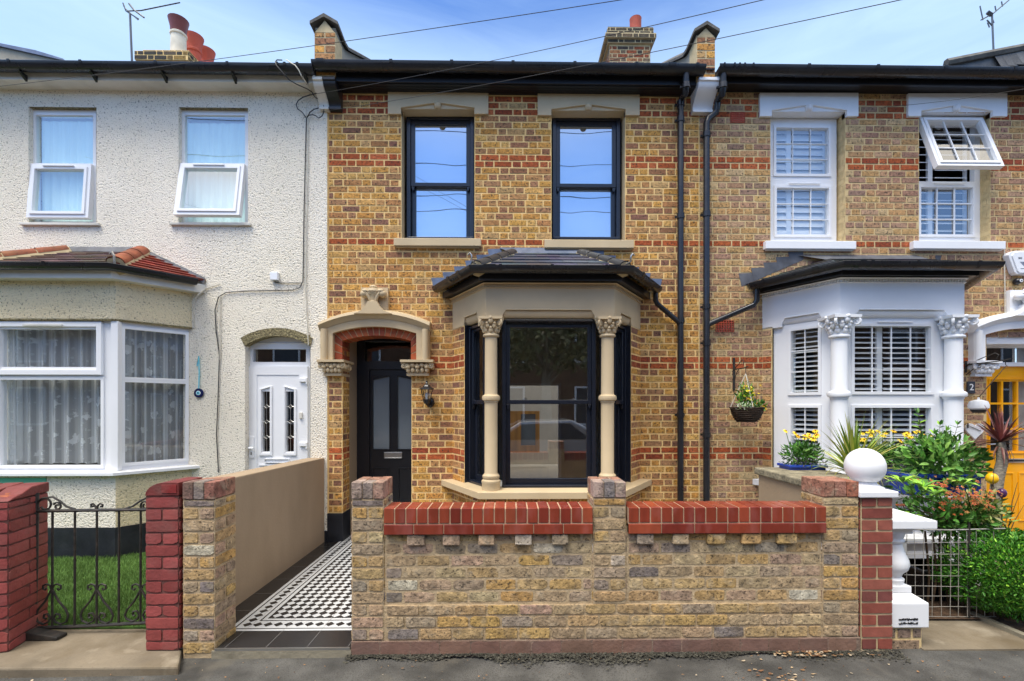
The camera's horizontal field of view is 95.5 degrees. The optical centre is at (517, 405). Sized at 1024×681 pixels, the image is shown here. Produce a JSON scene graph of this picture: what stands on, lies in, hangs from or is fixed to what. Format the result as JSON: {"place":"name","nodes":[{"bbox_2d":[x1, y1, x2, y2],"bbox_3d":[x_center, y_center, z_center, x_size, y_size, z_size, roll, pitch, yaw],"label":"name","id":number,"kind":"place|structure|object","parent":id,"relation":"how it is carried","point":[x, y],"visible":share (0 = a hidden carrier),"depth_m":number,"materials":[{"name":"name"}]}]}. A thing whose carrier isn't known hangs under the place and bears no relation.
{"place":"outdoors","nodes":[
{"label":"outdoors","id":0,"kind":"place"},
{"bbox_2d":[0,482,48,652],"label":"brick pier","id":1,"kind":"structure","parent":0,"point":[19,597],"depth_m":3.16,"materials":[{"name":"brick"}]},
{"bbox_2d":[33,493,145,628],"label":"garden gate","id":2,"kind":"structure","parent":1,"relation":"attached to","point":[96,592],"depth_m":3.29,"materials":[{"name":"metal"}]},
{"bbox_2d":[48,552,145,629],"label":"lawn","id":3,"kind":"structure","parent":0,"point":[127,627],"depth_m":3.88,"materials":[{"name":"green plant"}]},
{"bbox_2d":[0,13,326,557],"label":"rendered house","id":4,"kind":"structure","parent":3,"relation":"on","point":[141,209],"depth_m":5.46,"materials":[{"name":"painted pebbledash render"},{"name":"upvc"},{"name":"black plastic"}]},
{"bbox_2d":[7,330,23,464],"bbox_3d":[-5.723,-0.106,5.247,0.173,1.609,0.687,0,0,-42],"label":"curtain","id":5,"kind":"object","parent":4,"relation":"in","point":[17,449],"depth_m":5.30,"materials":[{"name":"fabric"}]},
{"bbox_2d":[33,110,95,222],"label":"window","id":6,"kind":"structure","parent":4,"relation":"in","point":[64,141],"depth_m":5.56,"materials":[{"name":"plastic"}]},
{"bbox_2d":[0,321,131,470],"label":"window","id":7,"kind":"structure","parent":4,"relation":"in","point":[100,369],"depth_m":5.10,"materials":[{"name":"plastic"}]},
{"bbox_2d":[122,2,179,60],"bbox_3d":[-6.407,-6.557,8.140,0.997,1.045,0.032,0,0,-1],"label":"tv aerial","id":8,"kind":"object","parent":4,"relation":"attached to","point":[130,26],"visible":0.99,"depth_m":8.13,"materials":[{"name":"silver metal"}]},
{"bbox_2d":[122,322,188,469],"bbox_3d":[-4.126,-0.106,5.267,0.186,1.609,0.687,0,0,40],"label":"window","id":9,"kind":"structure","parent":4,"relation":"in","point":[167,383],"depth_m":5.28,"materials":[{"name":"plastic"}]},
{"bbox_2d":[194,356,203,397],"bbox_3d":[-3.731,-0.342,5.443,0.112,0.491,0.026,0,0,-1],"label":"eye charm","id":10,"kind":"object","parent":4,"relation":"hanging from","point":[198,392],"visible":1,"depth_m":5.44,"materials":[{"name":"glass"}]},
{"bbox_2d":[182,110,247,222],"bbox_3d":[-3.604,-2.838,5.609,0.805,1.387,0.180,0,0,-1],"label":"window","id":11,"kind":"structure","parent":4,"relation":"in","point":[203,140],"depth_m":5.59,"materials":[{"name":"plastic"}]},
{"bbox_2d":[193,118,308,359],"bbox_3d":[-3.127,-1.963,5.425,1.356,2.847,0.076,0,0,-1],"label":"wall cable","id":12,"kind":"object","parent":4,"relation":"attached to","point":[202,291],"depth_m":5.46,"materials":[{"name":"grey plastic"}]},
{"bbox_2d":[214,118,306,472],"bbox_3d":[-3.011,-1.303,5.459,1.075,4.166,0.011,0,0,-1],"label":"wall cable","id":13,"kind":"object","parent":4,"relation":"attached to","point":[259,290],"depth_m":5.46,"materials":[{"name":"grey plastic"}]},
{"bbox_2d":[270,272,278,280],"bbox_3d":[-2.844,-1.519,5.450,0.088,0.094,0.048,0,0,-1],"label":"junction box","id":14,"kind":"object","parent":4,"relation":"attached to","point":[274,276],"visible":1,"depth_m":5.43,"materials":[{"name":"plastic"}]},
{"bbox_2d":[248,337,309,468],"bbox_3d":[-2.880,0.373,5.575,0.775,2.454,0.162,0,0,-1],"label":"front door","id":15,"kind":"structure","parent":4,"relation":"in","point":[276,378],"depth_m":5.56,"materials":[{"name":"plastic"}]},
{"bbox_2d":[275,59,323,117],"bbox_3d":[-2.474,-3.626,5.292,0.436,0.524,0.311,0,0,-1],"label":"cable loop","id":16,"kind":"object","parent":4,"relation":"hanging from","point":[308,115],"visible":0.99,"depth_m":5.44,"materials":[{"name":"black rubber"}]},
{"bbox_2d":[286,59,318,116],"bbox_3d":[-2.458,-3.641,5.307,0.217,0.503,0.357,0,0,16],"label":"cable loop","id":17,"kind":"object","parent":4,"relation":"hanging from","point":[307,84],"visible":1,"depth_m":5.31,"materials":[{"name":"white plastic"}]},
{"bbox_2d":[3,0,619,85],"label":"overhead wire","id":18,"kind":"object","parent":4,"relation":"attached to","point":[334,42],"visible":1,"depth_m":3.54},
{"bbox_2d":[317,0,761,93],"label":"overhead wire","id":19,"kind":"object","parent":4,"relation":"attached to","point":[562,45],"visible":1,"depth_m":3.53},
{"bbox_2d":[322,0,899,111],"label":"overhead wire","id":20,"kind":"object","parent":4,"relation":"attached to","point":[645,53],"visible":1,"depth_m":3.29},
{"bbox_2d":[145,477,201,650],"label":"brick pier","id":21,"kind":"structure","parent":0,"point":[164,565],"depth_m":3.06,"materials":[{"name":"red brick"}]},
{"bbox_2d":[179,535,351,648],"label":"tile path","id":22,"kind":"structure","parent":0,"point":[305,601],"depth_m":3.69,"materials":[{"name":"white tile"}]},
{"bbox_2d":[209,458,323,605],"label":"garden wall","id":23,"kind":"structure","parent":22,"relation":"on","point":[279,518],"depth_m":4.33,"materials":[{"name":"beige paint"}]},
{"bbox_2d":[0,648,1023,680],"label":"pavement","id":24,"kind":"structure","parent":0,"point":[971,666],"depth_m":2.94,"materials":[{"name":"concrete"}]},
{"bbox_2d":[0,629,182,677],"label":"concrete step","id":25,"kind":"object","parent":24,"relation":"on","point":[93,652],"visible":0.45,"depth_m":2.98,"materials":[{"name":"beige concrete"}]},
{"bbox_2d":[25,627,66,640],"bbox_3d":[-3.272,1.582,3.229,0.220,0.061,0.080,0,0,-1],"label":"gate stop","id":26,"kind":"object","parent":25,"relation":"on","point":[38,634],"visible":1,"depth_m":3.20,"materials":[{"name":"metal"}]},
{"bbox_2d":[183,476,235,657],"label":"brick pier","id":27,"kind":"structure","parent":24,"relation":"on","point":[209,565],"depth_m":3.07,"materials":[{"name":"beige brick"}]},
{"bbox_2d":[211,647,350,658],"bbox_3d":[-1.556,1.649,3.095,0.912,0.103,0.062,0,0,-1],"label":"path step","id":28,"kind":"object","parent":24,"relation":"on","point":[279,652],"visible":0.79,"depth_m":3.06,"materials":[{"name":"grey concrete"}]},
{"bbox_2d":[6,650,1009,680],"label":"litter","id":29,"kind":"object","parent":24,"relation":"on","point":[816,654],"visible":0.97,"depth_m":3.02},
{"bbox_2d":[351,476,860,656],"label":"garden wall","id":30,"kind":"structure","parent":24,"relation":"on","point":[607,567],"depth_m":3.11,"materials":[{"name":"brick"}]},
{"bbox_2d":[342,649,911,668],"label":"dirt","id":31,"kind":"structure","parent":24,"relation":"on","point":[539,655],"depth_m":3.07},
{"bbox_2d":[843,448,898,651],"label":"gate pier","id":32,"kind":"structure","parent":24,"relation":"on","point":[866,468],"depth_m":3.14,"materials":[{"name":"red brick"}]},
{"bbox_2d":[892,509,936,648],"bbox_3d":[2.694,1.216,3.343,0.311,0.969,0.380,0,0,-1],"label":"baluster post","id":33,"kind":"object","parent":24,"relation":"on","point":[910,615],"visible":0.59,"depth_m":3.19,"materials":[{"name":"stone"}]},
{"bbox_2d":[0,0,1023,361],"label":"sky","id":34,"kind":"structure","parent":0,"point":[902,32],"materials":[{"name":"blue"}]},
{"bbox_2d":[886,408,994,495],"bbox_3d":[4.014,0.429,4.361,0.903,0.833,0.562,0,0,-1],"label":"leafy shrub","id":35,"kind":"object","parent":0,"point":[939,451],"visible":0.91,"depth_m":4.29,"materials":[{"name":"green plant"}]},
{"bbox_2d":[920,545,1023,650],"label":"concrete path","id":36,"kind":"structure","parent":0,"point":[957,635],"depth_m":3.33,"materials":[{"name":"beige concrete"}]},
{"bbox_2d":[754,467,850,500],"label":"garden wall","id":37,"kind":"structure","parent":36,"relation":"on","point":[778,484],"depth_m":4.06,"materials":[{"name":"grey stone"}]},
{"bbox_2d":[777,429,827,469],"bbox_3d":[2.633,0.407,4.290,0.450,0.387,0.300,0,0,-1],"label":"flower planter","id":38,"kind":"object","parent":37,"relation":"on","point":[800,450],"visible":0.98,"depth_m":4.24,"materials":[{"name":"green plant"}]},
{"bbox_2d":[690,43,1023,561],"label":"brick house","id":39,"kind":"structure","parent":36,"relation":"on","point":[857,235],"depth_m":5.58,"materials":[{"name":"brick"}]},
{"bbox_2d":[733,358,747,390],"bbox_3d":[2.605,-0.381,5.430,0.024,0.390,0.288,0,0,-4],"label":"wall bracket","id":40,"kind":"object","parent":39,"relation":"attached to","point":[734,369],"depth_m":5.57,"materials":[{"name":"metal"}]},
{"bbox_2d":[729,374,767,421],"bbox_3d":[2.632,-0.095,5.292,0.415,0.554,0.315,0,0,-1],"label":"hanging basket","id":41,"kind":"object","parent":40,"relation":"hanging from","point":[750,410],"visible":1,"depth_m":5.23,"materials":[{"name":"wicker"}]},
{"bbox_2d":[774,321,830,470],"bbox_3d":[3.265,-0.030,5.242,0.131,1.810,0.694,0,0,-32],"label":"window","id":42,"kind":"structure","parent":39,"relation":"in","point":[786,399],"depth_m":5.32,"materials":[{"name":"plastic"}]},
{"bbox_2d":[770,119,835,240],"bbox_3d":[3.481,-2.778,5.765,0.894,1.500,0.159,0,0,-1],"label":"window","id":43,"kind":"structure","parent":39,"relation":"in","point":[787,180],"depth_m":5.73,"materials":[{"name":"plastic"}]},
{"bbox_2d":[848,318,943,486],"bbox_3d":[4.046,-0.040,5.003,1.280,1.830,0.158,0,0,-1],"label":"window","id":44,"kind":"structure","parent":39,"relation":"in","point":[930,400],"depth_m":4.96,"materials":[{"name":"plastic"}]},
{"bbox_2d":[859,429,942,474],"bbox_3d":[3.884,0.470,4.805,1.005,0.472,0.314,0,0,-1],"label":"flower planter","id":45,"kind":"object","parent":39,"relation":"on","point":[890,454],"visible":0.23,"depth_m":4.77,"materials":[{"name":"yellow plant"}]},
{"bbox_2d":[919,125,979,240],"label":"window","id":46,"kind":"structure","parent":39,"relation":"in","point":[973,187],"depth_m":5.76,"materials":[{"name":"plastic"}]},
{"bbox_2d":[888,89,1021,106],"bbox_3d":[4.921,-3.352,4.979,0.004,0.476,1.592,0,0,-41],"label":"overhead wire","id":47,"kind":"object","parent":39,"relation":"attached to","point":[955,99],"visible":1,"depth_m":5.10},
{"bbox_2d":[966,381,974,393],"bbox_3d":[5.472,-0.223,5.609,0.092,0.145,0.023,0,0,-1],"label":"house number","id":48,"kind":"object","parent":39,"relation":"attached to","point":[970,387],"visible":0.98,"depth_m":5.60,"materials":[{"name":"stone"}]},
{"bbox_2d":[964,423,983,439],"bbox_3d":[5.454,0.307,5.595,0.338,0.216,0.039,0,0,-1],"label":"heart plaque","id":49,"kind":"object","parent":39,"relation":"attached to","point":[973,431],"visible":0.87,"depth_m":5.59,"materials":[{"name":"metal"}]},
{"bbox_2d":[965,353,1009,374],"bbox_3d":[5.507,-0.495,5.451,0.025,0.250,0.392,0,0,-30],"label":"wall bracket","id":50,"kind":"object","parent":39,"relation":"attached to","point":[966,364],"depth_m":5.48,"materials":[{"name":"metal"}]},
{"bbox_2d":[967,366,1005,412],"bbox_3d":[5.342,-0.190,5.234,0.487,0.534,0.183,0,0,-1],"label":"bird feeder","id":51,"kind":"object","parent":50,"relation":"hanging from","point":[976,406],"visible":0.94,"depth_m":5.19,"materials":[{"name":"white plastic"}]},
{"bbox_2d":[1004,249,1005,312],"bbox_3d":[5.890,-1.471,5.618,0.017,0.864,0.011,0,0,-1],"label":"wall cable","id":52,"kind":"object","parent":39,"relation":"attached to","point":[1004,289],"depth_m":5.62,"materials":[{"name":"plastic"}]},
{"bbox_2d":[986,367,1023,530],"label":"front door","id":53,"kind":"structure","parent":39,"relation":"in","point":[1015,471],"depth_m":5.86,"materials":[{"name":"yellow paint"}]},
{"bbox_2d":[1002,251,1023,275],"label":"alarm box","id":54,"kind":"object","parent":39,"relation":"attached to","point":[1014,262],"visible":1,"depth_m":5.56,"materials":[{"name":"plastic"}]},
{"bbox_2d":[1012,278,1022,284],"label":"security camera","id":55,"kind":"object","parent":39,"relation":"attached to","point":[1017,281],"visible":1,"depth_m":5.57,"materials":[{"name":"plastic"}]},
{"bbox_2d":[926,585,1023,631],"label":"soil bed","id":56,"kind":"object","parent":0,"point":[1012,623],"visible":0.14,"depth_m":3.67,"materials":[{"name":"brown soil"}]},
{"bbox_2d":[810,411,918,487],"bbox_3d":[2.931,0.666,4.004,0.935,1.268,0.892,0,0,14],"label":"cordyline plant","id":57,"kind":"object","parent":56,"relation":"on","point":[851,444],"visible":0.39,"depth_m":3.98,"materials":[{"name":"green plant"}]},
{"bbox_2d":[883,473,1023,605],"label":"flowering shrub","id":58,"kind":"object","parent":56,"relation":"on","point":[955,513],"visible":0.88,"depth_m":3.72,"materials":[{"name":"green plant"}]},
{"bbox_2d":[905,522,1005,618],"bbox_3d":[3.379,1.274,3.594,0.792,0.746,0.014,0,0,-1],"label":"wire fence","id":59,"kind":"object","parent":56,"relation":"on","point":[968,606],"visible":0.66,"depth_m":3.59,"materials":[{"name":"metal"}]},
{"bbox_2d":[926,523,1023,622],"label":"clipped shrub","id":60,"kind":"object","parent":56,"relation":"on","point":[995,577],"visible":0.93,"depth_m":3.51,"materials":[{"name":"green plant"}]},
{"bbox_2d":[959,405,1023,526],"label":"cordyline plant","id":61,"kind":"object","parent":56,"relation":"on","point":[999,432],"visible":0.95,"depth_m":4.09,"materials":[{"name":"brown plant"}]},
{"bbox_2d":[985,473,998,501],"bbox_3d":[3.995,1.081,3.913,0.086,1.037,0.085,0,0,-1],"label":"garden ornament","id":62,"kind":"object","parent":56,"relation":"on","point":[989,478],"visible":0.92,"depth_m":3.90,"materials":[{"name":"yellow ceramic"}]},
{"bbox_2d":[970,611,1023,638],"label":"path edging","id":63,"kind":"object","parent":56,"relation":"on","point":[1004,627],"visible":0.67,"depth_m":3.46,"materials":[{"name":"concrete"}]},
{"bbox_2d":[997,488,1006,567],"bbox_3d":[4.080,1.146,3.915,0.064,0.908,0.063,0,0,-1],"label":"garden ornament","id":64,"kind":"object","parent":56,"relation":"on","point":[1002,490],"visible":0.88,"depth_m":3.91,"materials":[{"name":"purple ceramic"}]},
{"bbox_2d":[979,0,1008,48],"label":"tv aerial","id":65,"kind":"object","parent":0,"point":[989,13],"visible":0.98,"depth_m":10.20,"materials":[{"name":"silver metal"}]},
{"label":"yard","id":66,"kind":"structure","parent":0,"visible":0},
{"bbox_2d":[310,13,719,541],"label":"brick house","id":67,"kind":"structure","parent":66,"relation":"on","point":[513,273],"depth_m":5.52,"materials":[{"name":"brick"},{"name":"stone"},{"name":"slate"}]},
{"bbox_2d":[357,339,410,502],"bbox_3d":[-1.592,0.290,6.071,0.986,2.620,0.090,0,0,-1],"label":"front door","id":68,"kind":"structure","parent":67,"relation":"in","point":[383,387],"depth_m":6.05,"materials":[{"name":"black wood"}]},
{"bbox_2d":[420,381,433,407],"bbox_3d":[-1.038,-0.138,5.416,0.151,0.315,0.224,0,0,29],"label":"wall lantern","id":69,"kind":"object","parent":67,"relation":"attached to","point":[428,402],"depth_m":5.38,"materials":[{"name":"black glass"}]},
{"bbox_2d":[407,117,473,237],"bbox_3d":[-0.938,-2.777,5.730,0.819,1.567,0.172,0,0,-1],"label":"window","id":70,"kind":"structure","parent":67,"relation":"in","point":[440,150],"depth_m":5.70,"materials":[{"name":"glass"}]},
{"bbox_2d":[468,325,498,485],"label":"window","id":71,"kind":"structure","parent":67,"relation":"in","point":[475,477],"depth_m":5.25,"materials":[{"name":"black glass"}]},
{"bbox_2d":[510,411,539,452],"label":"inner window","id":72,"kind":"structure","parent":67,"relation":"in","point":[524,425],"depth_m":11.13,"materials":[{"name":"orange glass"}]},
{"bbox_2d":[502,319,595,487],"bbox_3d":[0.334,-0.024,4.960,0.992,1.774,0.142,0,0,-1],"label":"window","id":73,"kind":"structure","parent":67,"relation":"in","point":[507,482],"depth_m":4.92,"materials":[{"name":"metal"}]},
{"bbox_2d":[552,118,619,239],"bbox_3d":[0.845,-2.777,5.758,0.833,1.567,0.172,0,0,-1],"label":"window","id":74,"kind":"structure","parent":67,"relation":"in","point":[585,151],"depth_m":5.73,"materials":[{"name":"glass"}]},
{"bbox_2d":[600,325,626,481],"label":"window","id":75,"kind":"structure","parent":67,"relation":"in","point":[621,331],"depth_m":5.28,"materials":[{"name":"black glass"}]}
]}

